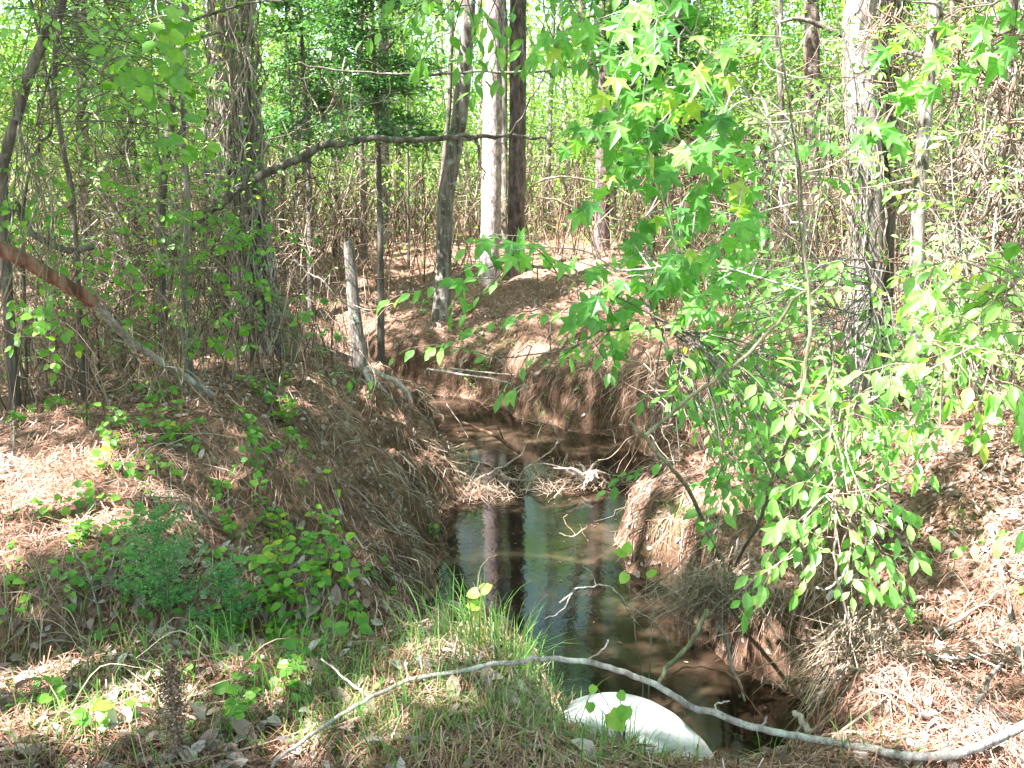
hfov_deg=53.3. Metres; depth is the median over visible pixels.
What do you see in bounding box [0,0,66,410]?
leaning tree
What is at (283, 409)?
ground vine
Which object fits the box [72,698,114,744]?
ground vine
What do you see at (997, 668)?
dead twig
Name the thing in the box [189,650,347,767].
grass clump
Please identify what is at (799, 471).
leafy sapling
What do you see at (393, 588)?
ground vine
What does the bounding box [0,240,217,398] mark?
fallen log
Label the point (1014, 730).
arched grey branch
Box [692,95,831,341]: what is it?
leafy sapling
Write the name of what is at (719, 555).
bare leaning stem
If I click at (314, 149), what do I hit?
bowed sapling
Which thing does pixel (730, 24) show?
understory sapling
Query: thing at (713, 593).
flood straw clump
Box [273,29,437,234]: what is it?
understory sapling
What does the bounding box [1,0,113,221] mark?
understory sapling
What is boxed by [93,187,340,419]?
round leaf vine
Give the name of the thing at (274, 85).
understory sapling
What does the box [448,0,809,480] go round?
star leaf sapling
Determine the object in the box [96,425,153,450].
ground vine
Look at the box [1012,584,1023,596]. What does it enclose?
seedling
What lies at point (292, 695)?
seedling
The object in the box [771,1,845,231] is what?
understory sapling
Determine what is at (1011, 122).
vine tangle
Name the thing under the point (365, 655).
short grass
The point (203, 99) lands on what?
canopy tree
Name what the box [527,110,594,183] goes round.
understory sapling
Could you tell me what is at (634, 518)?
hanging rootlets
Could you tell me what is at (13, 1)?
canopy tree
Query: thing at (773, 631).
long arched vine
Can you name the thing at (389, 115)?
canopy tree
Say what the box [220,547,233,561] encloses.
seedling
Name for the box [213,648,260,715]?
ground vine
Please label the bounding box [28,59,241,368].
leafy sapling
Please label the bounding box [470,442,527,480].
dead branch
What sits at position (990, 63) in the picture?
star leaf branch
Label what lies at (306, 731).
seedling
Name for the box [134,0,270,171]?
canopy tree
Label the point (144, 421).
ground vine
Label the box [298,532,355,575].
ground vine
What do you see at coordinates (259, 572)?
seedling
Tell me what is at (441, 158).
understory sapling
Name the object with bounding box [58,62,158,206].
understory sapling
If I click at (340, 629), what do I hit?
ground vine
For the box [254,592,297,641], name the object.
ground vine
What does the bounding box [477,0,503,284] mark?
pine tree
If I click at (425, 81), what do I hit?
canopy tree
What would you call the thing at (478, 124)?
understory sapling
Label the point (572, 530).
twig in water
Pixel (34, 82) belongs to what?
understory sapling
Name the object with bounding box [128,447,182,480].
ground vine
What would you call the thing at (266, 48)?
canopy tree
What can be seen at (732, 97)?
understory sapling
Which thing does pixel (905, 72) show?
understory sapling
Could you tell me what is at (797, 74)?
understory sapling
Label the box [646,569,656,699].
vine shoot
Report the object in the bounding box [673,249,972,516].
leafy sapling
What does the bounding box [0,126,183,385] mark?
round leaf vine
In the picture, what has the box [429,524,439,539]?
ground vine
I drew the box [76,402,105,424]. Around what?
ground vine
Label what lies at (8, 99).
understory sapling
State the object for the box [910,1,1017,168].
understory sapling
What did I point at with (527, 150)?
understory sapling
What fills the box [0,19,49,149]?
understory sapling
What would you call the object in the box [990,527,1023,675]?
dead twig
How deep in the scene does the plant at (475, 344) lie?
14.37 m
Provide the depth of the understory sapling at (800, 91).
21.26 m
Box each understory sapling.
[0,0,52,189]
[0,0,75,206]
[0,0,93,240]
[0,0,114,294]
[0,0,133,299]
[0,0,196,273]
[0,0,203,286]
[0,2,57,175]
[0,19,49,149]
[0,42,35,201]
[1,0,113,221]
[3,18,143,233]
[13,0,203,278]
[13,30,64,169]
[22,57,113,227]
[28,0,192,257]
[54,20,210,243]
[54,32,195,238]
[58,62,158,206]
[60,0,210,238]
[92,30,203,164]
[118,0,215,250]
[139,48,269,228]
[140,34,204,210]
[176,0,216,190]
[179,42,265,195]
[200,44,348,215]
[255,30,406,258]
[256,13,322,202]
[257,74,313,191]
[259,11,329,202]
[260,13,373,226]
[262,82,318,206]
[263,85,393,238]
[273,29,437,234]
[312,33,428,236]
[344,2,446,225]
[344,3,455,235]
[344,30,428,177]
[349,13,415,174]
[350,2,446,233]
[353,30,477,239]
[354,0,466,225]
[366,76,445,219]
[366,101,443,217]
[376,0,469,220]
[392,1,482,156]
[393,50,444,229]
[393,63,477,209]
[402,113,481,195]
[413,29,481,218]
[417,9,548,224]
[431,25,507,214]
[438,15,544,166]
[457,22,561,213]
[481,24,569,219]
[508,55,594,152]
[508,109,588,182]
[526,15,592,175]
[526,49,591,201]
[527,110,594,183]
[538,56,624,218]
[547,70,617,179]
[549,0,772,251]
[552,10,638,223]
[552,55,633,162]
[570,0,726,258]
[579,0,712,130]
[617,30,798,207]
[643,16,797,238]
[644,14,803,250]
[662,0,778,218]
[662,1,743,229]
[666,0,772,125]
[673,0,839,177]
[689,0,841,244]
[691,0,826,245]
[698,0,845,277]
[704,0,920,250]
[714,0,842,234]
[728,55,801,193]
[729,0,800,144]
[745,0,945,256]
[748,13,845,181]
[756,0,972,250]
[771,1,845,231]
[774,1,845,197]
[778,66,841,211]
[783,0,968,127]
[787,45,899,174]
[788,68,949,166]
[795,1,975,142]
[803,72,934,196]
[824,0,953,189]
[832,0,1021,238]
[832,4,967,118]
[897,0,1022,256]
[909,6,974,194]
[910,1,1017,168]
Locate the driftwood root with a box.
[538,460,610,488]
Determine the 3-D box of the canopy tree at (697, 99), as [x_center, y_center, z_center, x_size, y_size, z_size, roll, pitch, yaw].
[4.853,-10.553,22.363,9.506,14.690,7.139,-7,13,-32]
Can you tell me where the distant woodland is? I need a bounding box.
[0,0,1018,217]
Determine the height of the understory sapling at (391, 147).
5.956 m
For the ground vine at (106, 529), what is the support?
on the forest floor
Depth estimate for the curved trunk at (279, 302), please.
9.09 m
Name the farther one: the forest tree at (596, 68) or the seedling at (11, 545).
the forest tree at (596, 68)
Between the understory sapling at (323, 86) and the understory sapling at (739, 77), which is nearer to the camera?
the understory sapling at (739, 77)
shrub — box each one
[595,328,935,490]
[730,345,976,633]
[896,239,1023,560]
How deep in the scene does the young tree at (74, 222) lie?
7.48 m
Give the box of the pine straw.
[0,224,1023,767]
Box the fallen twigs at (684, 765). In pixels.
[0,231,1023,767]
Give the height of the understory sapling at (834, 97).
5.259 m
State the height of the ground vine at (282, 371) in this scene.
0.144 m
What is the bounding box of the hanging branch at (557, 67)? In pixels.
[355,0,665,112]
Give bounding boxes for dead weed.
[144,654,197,766]
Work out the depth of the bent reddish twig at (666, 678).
4.32 m
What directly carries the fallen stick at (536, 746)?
on the pine straw
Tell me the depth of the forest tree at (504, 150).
20.41 m
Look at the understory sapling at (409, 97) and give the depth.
25.72 m
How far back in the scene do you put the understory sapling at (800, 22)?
14.79 m
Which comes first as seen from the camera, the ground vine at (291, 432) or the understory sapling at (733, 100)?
the ground vine at (291, 432)
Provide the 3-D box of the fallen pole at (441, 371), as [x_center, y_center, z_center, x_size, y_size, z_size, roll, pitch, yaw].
[-0.537,-0.008,12.597,1.044,0.376,0.129,0,11,0]
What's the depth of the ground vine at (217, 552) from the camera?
4.40 m
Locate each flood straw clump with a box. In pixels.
[607,535,799,652]
[738,595,945,721]
[791,652,884,739]
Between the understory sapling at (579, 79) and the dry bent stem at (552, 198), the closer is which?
the dry bent stem at (552, 198)
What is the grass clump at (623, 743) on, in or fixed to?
on the forest floor
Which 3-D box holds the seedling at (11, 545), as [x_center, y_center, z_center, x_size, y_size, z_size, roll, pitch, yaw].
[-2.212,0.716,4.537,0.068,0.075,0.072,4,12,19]
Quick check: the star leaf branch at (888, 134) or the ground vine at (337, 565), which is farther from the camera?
the star leaf branch at (888, 134)
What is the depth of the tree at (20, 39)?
19.27 m
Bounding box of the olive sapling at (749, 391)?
[644,152,869,612]
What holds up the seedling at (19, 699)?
on the forest floor
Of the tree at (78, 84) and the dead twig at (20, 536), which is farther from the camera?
the tree at (78, 84)
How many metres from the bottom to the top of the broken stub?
0.068 m
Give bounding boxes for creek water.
[420,395,813,760]
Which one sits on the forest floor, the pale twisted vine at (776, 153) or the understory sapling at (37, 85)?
the understory sapling at (37, 85)
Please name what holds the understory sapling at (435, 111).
on the forest floor
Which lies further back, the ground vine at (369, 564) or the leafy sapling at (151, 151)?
the leafy sapling at (151, 151)
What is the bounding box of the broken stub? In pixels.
[792,710,811,732]
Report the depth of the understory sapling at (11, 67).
20.21 m
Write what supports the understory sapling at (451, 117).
on the forest floor
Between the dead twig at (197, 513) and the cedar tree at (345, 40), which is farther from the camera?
the cedar tree at (345, 40)
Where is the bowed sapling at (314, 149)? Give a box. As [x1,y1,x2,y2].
[165,8,559,320]
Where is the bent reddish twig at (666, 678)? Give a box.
[664,666,786,740]
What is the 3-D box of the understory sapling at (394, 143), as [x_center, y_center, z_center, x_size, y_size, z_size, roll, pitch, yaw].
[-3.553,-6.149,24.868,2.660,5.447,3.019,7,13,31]
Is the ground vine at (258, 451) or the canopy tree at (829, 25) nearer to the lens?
the ground vine at (258, 451)
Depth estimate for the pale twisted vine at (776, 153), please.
6.84 m
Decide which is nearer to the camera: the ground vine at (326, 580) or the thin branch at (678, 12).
the ground vine at (326, 580)
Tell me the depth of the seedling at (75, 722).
2.87 m
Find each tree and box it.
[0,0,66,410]
[0,0,75,245]
[0,0,85,128]
[0,0,166,154]
[1,2,94,178]
[4,0,86,14]
[4,0,194,284]
[21,0,72,387]
[29,0,332,389]
[51,19,86,401]
[59,5,159,247]
[69,0,391,377]
[93,0,267,253]
[103,0,143,273]
[114,0,132,264]
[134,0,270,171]
[160,0,290,257]
[162,0,376,128]
[192,1,346,217]
[201,0,236,325]
[211,0,287,360]
[254,0,336,257]
[254,3,368,243]
[258,0,373,187]
[262,1,509,234]
[273,0,474,248]
[278,0,462,364]
[312,3,472,229]
[329,1,484,222]
[332,1,459,237]
[338,0,468,272]
[357,7,367,260]
[404,0,565,219]
[430,0,475,324]
[439,0,453,184]
[458,0,599,231]
[471,0,619,199]
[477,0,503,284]
[501,0,507,242]
[506,0,525,276]
[507,0,633,223]
[527,2,739,234]
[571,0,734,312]
[572,0,666,218]
[576,0,616,234]
[592,0,612,250]
[625,0,803,208]
[674,0,821,240]
[688,0,784,228]
[688,1,802,105]
[732,0,832,220]
[768,0,917,130]
[775,0,790,321]
[788,0,918,188]
[798,0,820,287]
[814,0,1018,425]
[838,2,1021,212]
[840,0,888,419]
[875,0,919,404]
[904,0,1023,242]
[935,3,1023,238]
[949,1,966,292]
[955,0,1023,330]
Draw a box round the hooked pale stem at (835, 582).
[816,554,849,590]
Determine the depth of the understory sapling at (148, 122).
24.02 m
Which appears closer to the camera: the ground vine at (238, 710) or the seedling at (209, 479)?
the ground vine at (238, 710)
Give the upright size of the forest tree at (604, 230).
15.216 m
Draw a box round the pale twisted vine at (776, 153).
[756,92,807,230]
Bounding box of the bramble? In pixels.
[0,273,1023,711]
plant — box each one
[417,290,479,315]
[433,323,513,390]
[535,335,626,426]
[585,684,632,743]
[588,319,692,358]
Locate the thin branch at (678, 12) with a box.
[298,0,688,117]
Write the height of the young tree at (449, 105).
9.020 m
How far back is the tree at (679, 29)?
13.39 m
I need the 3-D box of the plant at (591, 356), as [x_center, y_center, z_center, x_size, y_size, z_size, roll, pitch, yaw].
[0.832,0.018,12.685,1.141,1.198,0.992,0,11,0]
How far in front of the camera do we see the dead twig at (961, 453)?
7.22 m
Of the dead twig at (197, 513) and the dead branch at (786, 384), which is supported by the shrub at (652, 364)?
the dead branch at (786, 384)
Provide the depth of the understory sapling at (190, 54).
26.07 m
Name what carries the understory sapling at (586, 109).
on the forest floor
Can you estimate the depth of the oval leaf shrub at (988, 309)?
3.81 m
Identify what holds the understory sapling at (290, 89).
on the forest floor
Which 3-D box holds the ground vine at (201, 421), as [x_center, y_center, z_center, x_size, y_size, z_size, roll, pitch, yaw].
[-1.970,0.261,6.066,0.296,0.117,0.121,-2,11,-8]
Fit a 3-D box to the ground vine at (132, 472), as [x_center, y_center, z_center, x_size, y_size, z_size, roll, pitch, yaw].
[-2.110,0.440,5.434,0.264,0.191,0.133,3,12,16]
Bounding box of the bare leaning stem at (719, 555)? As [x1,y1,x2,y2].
[629,420,741,634]
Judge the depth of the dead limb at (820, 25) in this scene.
8.56 m
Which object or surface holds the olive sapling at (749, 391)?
on the forest floor
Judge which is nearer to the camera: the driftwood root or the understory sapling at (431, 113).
the driftwood root
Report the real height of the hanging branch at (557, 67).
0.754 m
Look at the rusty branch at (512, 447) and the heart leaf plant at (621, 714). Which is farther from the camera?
the rusty branch at (512, 447)
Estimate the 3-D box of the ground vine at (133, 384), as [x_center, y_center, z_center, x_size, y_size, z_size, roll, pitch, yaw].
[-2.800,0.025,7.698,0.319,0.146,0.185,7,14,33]
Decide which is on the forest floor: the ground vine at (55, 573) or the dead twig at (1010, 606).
the ground vine at (55, 573)
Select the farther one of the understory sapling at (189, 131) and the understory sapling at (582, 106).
the understory sapling at (582, 106)
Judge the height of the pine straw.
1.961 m
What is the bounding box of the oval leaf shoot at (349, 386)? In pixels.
[337,366,373,474]
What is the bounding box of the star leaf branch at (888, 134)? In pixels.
[784,0,922,170]
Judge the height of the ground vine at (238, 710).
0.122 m
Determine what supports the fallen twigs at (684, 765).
on the forest floor
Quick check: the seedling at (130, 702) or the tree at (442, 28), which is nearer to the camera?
the seedling at (130, 702)
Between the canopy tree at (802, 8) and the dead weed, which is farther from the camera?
the canopy tree at (802, 8)
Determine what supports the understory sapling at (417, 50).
on the forest floor
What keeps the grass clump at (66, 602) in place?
on the forest floor
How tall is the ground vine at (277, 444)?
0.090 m
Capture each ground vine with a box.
[0,553,88,623]
[5,405,36,430]
[29,494,72,525]
[29,675,66,715]
[44,395,81,410]
[60,535,120,612]
[67,512,96,544]
[70,480,119,515]
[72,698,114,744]
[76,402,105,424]
[90,446,141,482]
[93,395,184,432]
[93,562,165,643]
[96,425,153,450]
[97,410,126,432]
[99,338,130,356]
[102,501,168,535]
[108,545,151,613]
[125,375,148,394]
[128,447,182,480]
[139,378,170,389]
[146,385,177,402]
[153,417,205,437]
[156,428,203,452]
[158,420,180,432]
[169,583,239,646]
[186,579,253,642]
[201,549,258,582]
[208,457,247,502]
[209,600,248,647]
[212,493,253,542]
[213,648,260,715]
[215,704,248,741]
[230,431,272,472]
[234,374,271,402]
[234,405,262,448]
[246,532,310,617]
[248,506,282,551]
[250,470,269,515]
[250,563,299,642]
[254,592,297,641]
[263,378,293,404]
[265,530,335,567]
[265,623,298,655]
[267,440,281,448]
[268,509,294,544]
[269,654,319,690]
[270,398,290,418]
[277,370,292,387]
[277,617,372,670]
[278,399,301,417]
[279,561,333,630]
[280,426,311,456]
[297,527,331,587]
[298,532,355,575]
[302,551,345,618]
[305,504,356,561]
[335,552,368,621]
[358,562,382,581]
[381,555,392,580]
[383,586,398,599]
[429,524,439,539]
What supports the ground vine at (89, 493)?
on the forest floor
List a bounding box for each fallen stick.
[472,734,604,767]
[741,744,810,765]
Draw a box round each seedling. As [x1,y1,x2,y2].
[3,573,24,590]
[3,697,26,719]
[5,508,20,519]
[6,540,16,549]
[6,555,23,572]
[31,509,46,519]
[32,674,53,687]
[55,534,72,546]
[70,544,83,554]
[71,709,95,737]
[88,528,105,540]
[89,488,239,625]
[125,698,149,717]
[175,663,195,679]
[181,555,267,641]
[207,478,217,492]
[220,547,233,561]
[250,567,264,590]
[271,678,297,711]
[282,453,294,468]
[289,693,311,725]
[296,478,307,486]
[297,726,315,740]
[321,583,333,602]
[363,705,374,724]
[374,677,383,705]
[912,607,922,621]
[942,522,955,538]
[953,509,966,522]
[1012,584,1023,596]
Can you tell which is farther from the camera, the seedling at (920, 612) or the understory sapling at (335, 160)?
the understory sapling at (335, 160)
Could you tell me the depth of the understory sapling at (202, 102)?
24.38 m
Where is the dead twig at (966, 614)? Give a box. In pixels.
[927,579,1014,637]
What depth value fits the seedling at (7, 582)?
4.30 m
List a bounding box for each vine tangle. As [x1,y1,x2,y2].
[0,1,422,412]
[581,0,1023,441]
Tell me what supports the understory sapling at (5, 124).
on the forest floor
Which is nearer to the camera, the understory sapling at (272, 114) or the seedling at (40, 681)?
the seedling at (40, 681)
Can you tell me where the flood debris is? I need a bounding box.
[392,333,636,512]
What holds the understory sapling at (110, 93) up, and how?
on the forest floor
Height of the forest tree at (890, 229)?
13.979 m
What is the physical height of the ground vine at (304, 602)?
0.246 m
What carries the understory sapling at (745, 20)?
on the forest floor
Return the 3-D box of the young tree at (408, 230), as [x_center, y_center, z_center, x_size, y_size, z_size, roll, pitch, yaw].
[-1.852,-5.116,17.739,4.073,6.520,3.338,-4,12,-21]
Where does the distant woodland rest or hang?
on the forest floor
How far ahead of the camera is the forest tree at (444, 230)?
15.11 m
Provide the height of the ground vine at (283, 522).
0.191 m
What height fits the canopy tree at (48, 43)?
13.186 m
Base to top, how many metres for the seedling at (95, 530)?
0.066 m
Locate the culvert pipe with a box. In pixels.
[563,692,713,765]
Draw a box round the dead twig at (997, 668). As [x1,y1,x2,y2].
[965,630,1022,736]
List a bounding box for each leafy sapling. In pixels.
[0,0,214,286]
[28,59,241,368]
[231,0,448,386]
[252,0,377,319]
[376,235,848,553]
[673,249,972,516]
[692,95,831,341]
[742,27,894,355]
[825,11,972,364]
[868,123,1023,440]
[934,0,1023,333]
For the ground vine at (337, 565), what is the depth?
4.29 m
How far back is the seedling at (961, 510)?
6.35 m
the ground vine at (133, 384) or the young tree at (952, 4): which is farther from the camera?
the young tree at (952, 4)
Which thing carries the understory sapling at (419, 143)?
on the forest floor
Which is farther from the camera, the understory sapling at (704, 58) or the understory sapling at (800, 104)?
the understory sapling at (800, 104)
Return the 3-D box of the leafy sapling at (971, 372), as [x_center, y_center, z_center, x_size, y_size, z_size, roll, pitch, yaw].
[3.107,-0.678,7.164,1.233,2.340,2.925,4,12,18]
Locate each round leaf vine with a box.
[0,0,222,311]
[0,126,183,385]
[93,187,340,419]
[199,0,288,362]
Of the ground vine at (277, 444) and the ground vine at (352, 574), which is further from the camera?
the ground vine at (277, 444)
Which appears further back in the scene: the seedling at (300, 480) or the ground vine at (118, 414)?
the seedling at (300, 480)
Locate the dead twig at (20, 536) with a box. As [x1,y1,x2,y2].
[0,483,110,540]
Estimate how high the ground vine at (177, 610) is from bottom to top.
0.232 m
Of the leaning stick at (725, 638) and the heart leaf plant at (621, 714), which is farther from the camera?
the leaning stick at (725, 638)
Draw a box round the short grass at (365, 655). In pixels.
[0,488,819,767]
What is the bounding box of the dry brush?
[0,14,1023,431]
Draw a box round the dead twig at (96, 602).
[66,542,118,616]
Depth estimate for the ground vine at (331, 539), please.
4.42 m
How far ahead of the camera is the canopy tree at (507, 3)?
24.32 m
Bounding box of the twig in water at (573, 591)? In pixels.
[545,567,670,646]
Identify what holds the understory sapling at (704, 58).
on the forest floor
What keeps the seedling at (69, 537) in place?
on the forest floor
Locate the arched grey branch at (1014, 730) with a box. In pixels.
[270,640,1023,767]
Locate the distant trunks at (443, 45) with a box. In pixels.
[0,0,980,223]
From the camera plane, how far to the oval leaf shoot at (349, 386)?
6.74 m
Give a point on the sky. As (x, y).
(545, 3)
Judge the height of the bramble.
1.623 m
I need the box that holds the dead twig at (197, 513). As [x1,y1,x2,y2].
[157,485,228,523]
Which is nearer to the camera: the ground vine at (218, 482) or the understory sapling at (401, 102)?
the ground vine at (218, 482)
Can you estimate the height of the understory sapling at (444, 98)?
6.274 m
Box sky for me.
[0,0,1022,186]
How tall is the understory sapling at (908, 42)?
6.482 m
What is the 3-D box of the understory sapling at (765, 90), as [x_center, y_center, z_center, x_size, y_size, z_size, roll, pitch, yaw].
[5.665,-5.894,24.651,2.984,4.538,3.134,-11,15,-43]
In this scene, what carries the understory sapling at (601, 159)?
on the forest floor
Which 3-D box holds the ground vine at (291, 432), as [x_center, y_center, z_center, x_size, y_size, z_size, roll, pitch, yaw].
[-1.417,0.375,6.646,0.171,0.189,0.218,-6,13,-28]
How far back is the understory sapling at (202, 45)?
16.80 m
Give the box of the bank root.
[808,630,819,714]
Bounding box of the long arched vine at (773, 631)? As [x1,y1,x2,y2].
[760,605,825,669]
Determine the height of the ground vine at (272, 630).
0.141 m
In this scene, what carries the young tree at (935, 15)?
on the forest floor
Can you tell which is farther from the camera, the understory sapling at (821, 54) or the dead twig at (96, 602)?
the understory sapling at (821, 54)
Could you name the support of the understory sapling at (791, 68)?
on the forest floor
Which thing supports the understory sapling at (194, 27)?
on the forest floor
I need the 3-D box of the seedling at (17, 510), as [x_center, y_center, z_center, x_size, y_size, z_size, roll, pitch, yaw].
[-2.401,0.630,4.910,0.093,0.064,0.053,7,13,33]
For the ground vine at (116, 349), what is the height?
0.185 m
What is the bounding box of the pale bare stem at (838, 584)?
[832,495,854,642]
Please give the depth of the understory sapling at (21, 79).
19.27 m
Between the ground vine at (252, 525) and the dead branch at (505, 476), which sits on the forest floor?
the ground vine at (252, 525)
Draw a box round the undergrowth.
[1,59,1023,398]
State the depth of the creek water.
7.86 m
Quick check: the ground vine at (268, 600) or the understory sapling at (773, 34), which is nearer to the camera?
the ground vine at (268, 600)
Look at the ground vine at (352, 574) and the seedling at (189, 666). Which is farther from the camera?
the ground vine at (352, 574)
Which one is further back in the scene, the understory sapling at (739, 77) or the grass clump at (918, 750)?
the understory sapling at (739, 77)
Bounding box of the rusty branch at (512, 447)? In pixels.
[461,421,520,454]
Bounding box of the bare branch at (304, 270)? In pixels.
[293,259,375,314]
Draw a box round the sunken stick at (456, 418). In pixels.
[446,403,467,436]
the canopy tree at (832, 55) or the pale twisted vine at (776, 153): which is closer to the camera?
the pale twisted vine at (776, 153)
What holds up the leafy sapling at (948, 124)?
on the forest floor
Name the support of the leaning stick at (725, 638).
on the flood straw clump at (713, 593)
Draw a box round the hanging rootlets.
[359,344,954,713]
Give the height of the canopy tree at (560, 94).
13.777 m
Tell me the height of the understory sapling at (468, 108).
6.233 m
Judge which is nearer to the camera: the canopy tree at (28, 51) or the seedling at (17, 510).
the seedling at (17, 510)
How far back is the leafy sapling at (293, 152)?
9.10 m
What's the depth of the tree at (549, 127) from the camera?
25.09 m
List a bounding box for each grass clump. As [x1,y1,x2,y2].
[0,541,174,666]
[44,603,313,716]
[178,588,409,705]
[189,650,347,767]
[337,659,513,767]
[373,584,503,666]
[387,558,601,724]
[454,593,600,720]
[522,699,707,767]
[639,484,698,579]
[830,700,956,767]
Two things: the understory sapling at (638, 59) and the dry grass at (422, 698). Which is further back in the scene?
the understory sapling at (638, 59)
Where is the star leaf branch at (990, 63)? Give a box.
[863,0,1023,118]
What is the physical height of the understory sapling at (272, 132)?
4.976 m
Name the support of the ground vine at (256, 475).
on the forest floor
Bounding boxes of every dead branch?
[451,459,503,473]
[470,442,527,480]
[497,420,558,480]
[721,338,797,391]
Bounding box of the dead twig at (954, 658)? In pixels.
[890,620,1013,660]
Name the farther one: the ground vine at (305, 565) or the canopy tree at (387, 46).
the canopy tree at (387, 46)
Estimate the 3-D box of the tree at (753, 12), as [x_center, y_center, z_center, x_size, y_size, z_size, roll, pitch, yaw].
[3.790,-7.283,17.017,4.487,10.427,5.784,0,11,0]
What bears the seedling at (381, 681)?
on the forest floor
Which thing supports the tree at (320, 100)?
on the forest floor
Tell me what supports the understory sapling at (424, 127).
on the forest floor
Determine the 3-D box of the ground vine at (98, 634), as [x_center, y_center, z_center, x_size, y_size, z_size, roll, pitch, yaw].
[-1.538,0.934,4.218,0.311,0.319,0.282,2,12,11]
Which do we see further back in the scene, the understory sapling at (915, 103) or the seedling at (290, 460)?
the understory sapling at (915, 103)
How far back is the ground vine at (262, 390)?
8.00 m
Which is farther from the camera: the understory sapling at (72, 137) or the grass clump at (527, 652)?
the understory sapling at (72, 137)
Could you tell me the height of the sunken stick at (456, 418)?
0.293 m
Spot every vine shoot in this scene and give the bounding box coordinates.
[323,469,347,564]
[466,555,496,627]
[614,541,643,696]
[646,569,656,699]
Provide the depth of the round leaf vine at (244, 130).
8.84 m
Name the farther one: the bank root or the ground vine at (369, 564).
the ground vine at (369, 564)
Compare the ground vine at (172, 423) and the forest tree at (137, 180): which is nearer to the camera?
the ground vine at (172, 423)
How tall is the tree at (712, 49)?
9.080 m
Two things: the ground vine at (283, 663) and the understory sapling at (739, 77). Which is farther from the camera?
the understory sapling at (739, 77)
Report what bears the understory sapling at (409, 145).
on the forest floor
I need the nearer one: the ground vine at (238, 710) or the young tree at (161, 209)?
the ground vine at (238, 710)
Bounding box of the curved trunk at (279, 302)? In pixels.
[249,280,299,365]
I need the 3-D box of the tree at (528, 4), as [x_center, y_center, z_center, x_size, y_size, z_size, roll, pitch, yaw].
[2.814,-7.256,20.185,6.228,8.918,6.345,0,11,0]
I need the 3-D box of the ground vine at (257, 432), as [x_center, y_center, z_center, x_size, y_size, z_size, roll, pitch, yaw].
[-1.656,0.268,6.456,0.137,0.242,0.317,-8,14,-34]
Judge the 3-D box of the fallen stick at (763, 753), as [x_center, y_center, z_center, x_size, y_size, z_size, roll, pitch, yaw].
[0.793,1.149,3.149,0.393,0.117,0.135,-7,13,-32]
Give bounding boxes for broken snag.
[343,230,412,406]
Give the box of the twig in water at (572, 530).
[559,514,588,541]
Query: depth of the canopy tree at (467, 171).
32.38 m
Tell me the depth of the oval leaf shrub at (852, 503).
3.60 m
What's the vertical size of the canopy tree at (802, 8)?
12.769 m
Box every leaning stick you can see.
[657,608,708,683]
[716,624,745,700]
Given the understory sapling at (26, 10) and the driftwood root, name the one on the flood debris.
the driftwood root
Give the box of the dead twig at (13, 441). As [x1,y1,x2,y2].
[0,403,14,459]
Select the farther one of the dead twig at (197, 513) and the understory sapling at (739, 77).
the understory sapling at (739, 77)
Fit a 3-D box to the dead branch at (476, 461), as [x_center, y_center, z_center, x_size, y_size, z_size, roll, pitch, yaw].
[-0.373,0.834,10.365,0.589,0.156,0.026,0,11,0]
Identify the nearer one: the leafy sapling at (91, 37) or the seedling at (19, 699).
the seedling at (19, 699)
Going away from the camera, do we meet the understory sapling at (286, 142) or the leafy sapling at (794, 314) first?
the leafy sapling at (794, 314)
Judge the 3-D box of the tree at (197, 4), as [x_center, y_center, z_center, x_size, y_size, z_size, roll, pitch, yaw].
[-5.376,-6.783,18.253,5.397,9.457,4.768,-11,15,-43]
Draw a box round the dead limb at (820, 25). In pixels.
[780,16,845,73]
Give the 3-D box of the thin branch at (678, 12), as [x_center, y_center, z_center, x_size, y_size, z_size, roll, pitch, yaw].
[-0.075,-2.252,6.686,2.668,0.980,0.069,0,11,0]
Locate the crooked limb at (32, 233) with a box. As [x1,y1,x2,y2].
[9,200,94,253]
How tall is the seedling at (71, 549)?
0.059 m
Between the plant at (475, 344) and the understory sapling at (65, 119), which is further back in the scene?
the understory sapling at (65, 119)
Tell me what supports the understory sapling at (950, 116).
on the forest floor
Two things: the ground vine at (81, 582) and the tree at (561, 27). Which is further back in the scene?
the tree at (561, 27)
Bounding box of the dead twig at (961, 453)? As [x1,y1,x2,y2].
[934,421,1013,454]
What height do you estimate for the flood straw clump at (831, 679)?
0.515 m
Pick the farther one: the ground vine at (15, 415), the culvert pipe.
the ground vine at (15, 415)
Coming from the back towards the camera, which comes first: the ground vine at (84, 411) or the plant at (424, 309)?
the plant at (424, 309)
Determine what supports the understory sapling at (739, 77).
on the forest floor
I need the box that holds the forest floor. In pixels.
[0,186,1023,767]
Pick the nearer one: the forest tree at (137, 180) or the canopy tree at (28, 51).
the forest tree at (137, 180)
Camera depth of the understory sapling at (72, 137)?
13.39 m
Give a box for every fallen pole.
[426,368,510,395]
[450,368,513,374]
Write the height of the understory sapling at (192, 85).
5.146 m
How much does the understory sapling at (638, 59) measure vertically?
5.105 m
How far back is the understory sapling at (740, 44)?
18.77 m
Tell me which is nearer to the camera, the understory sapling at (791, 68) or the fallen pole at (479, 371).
the fallen pole at (479, 371)
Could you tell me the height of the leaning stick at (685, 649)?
0.236 m
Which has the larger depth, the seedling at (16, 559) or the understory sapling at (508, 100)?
the understory sapling at (508, 100)
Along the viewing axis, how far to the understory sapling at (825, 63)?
23.86 m
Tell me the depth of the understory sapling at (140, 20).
14.65 m
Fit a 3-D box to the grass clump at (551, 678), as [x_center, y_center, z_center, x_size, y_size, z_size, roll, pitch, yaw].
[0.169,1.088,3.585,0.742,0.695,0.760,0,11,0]
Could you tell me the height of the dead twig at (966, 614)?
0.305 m
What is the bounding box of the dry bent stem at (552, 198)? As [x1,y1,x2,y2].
[529,176,606,295]
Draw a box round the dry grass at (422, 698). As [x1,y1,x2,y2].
[303,495,831,767]

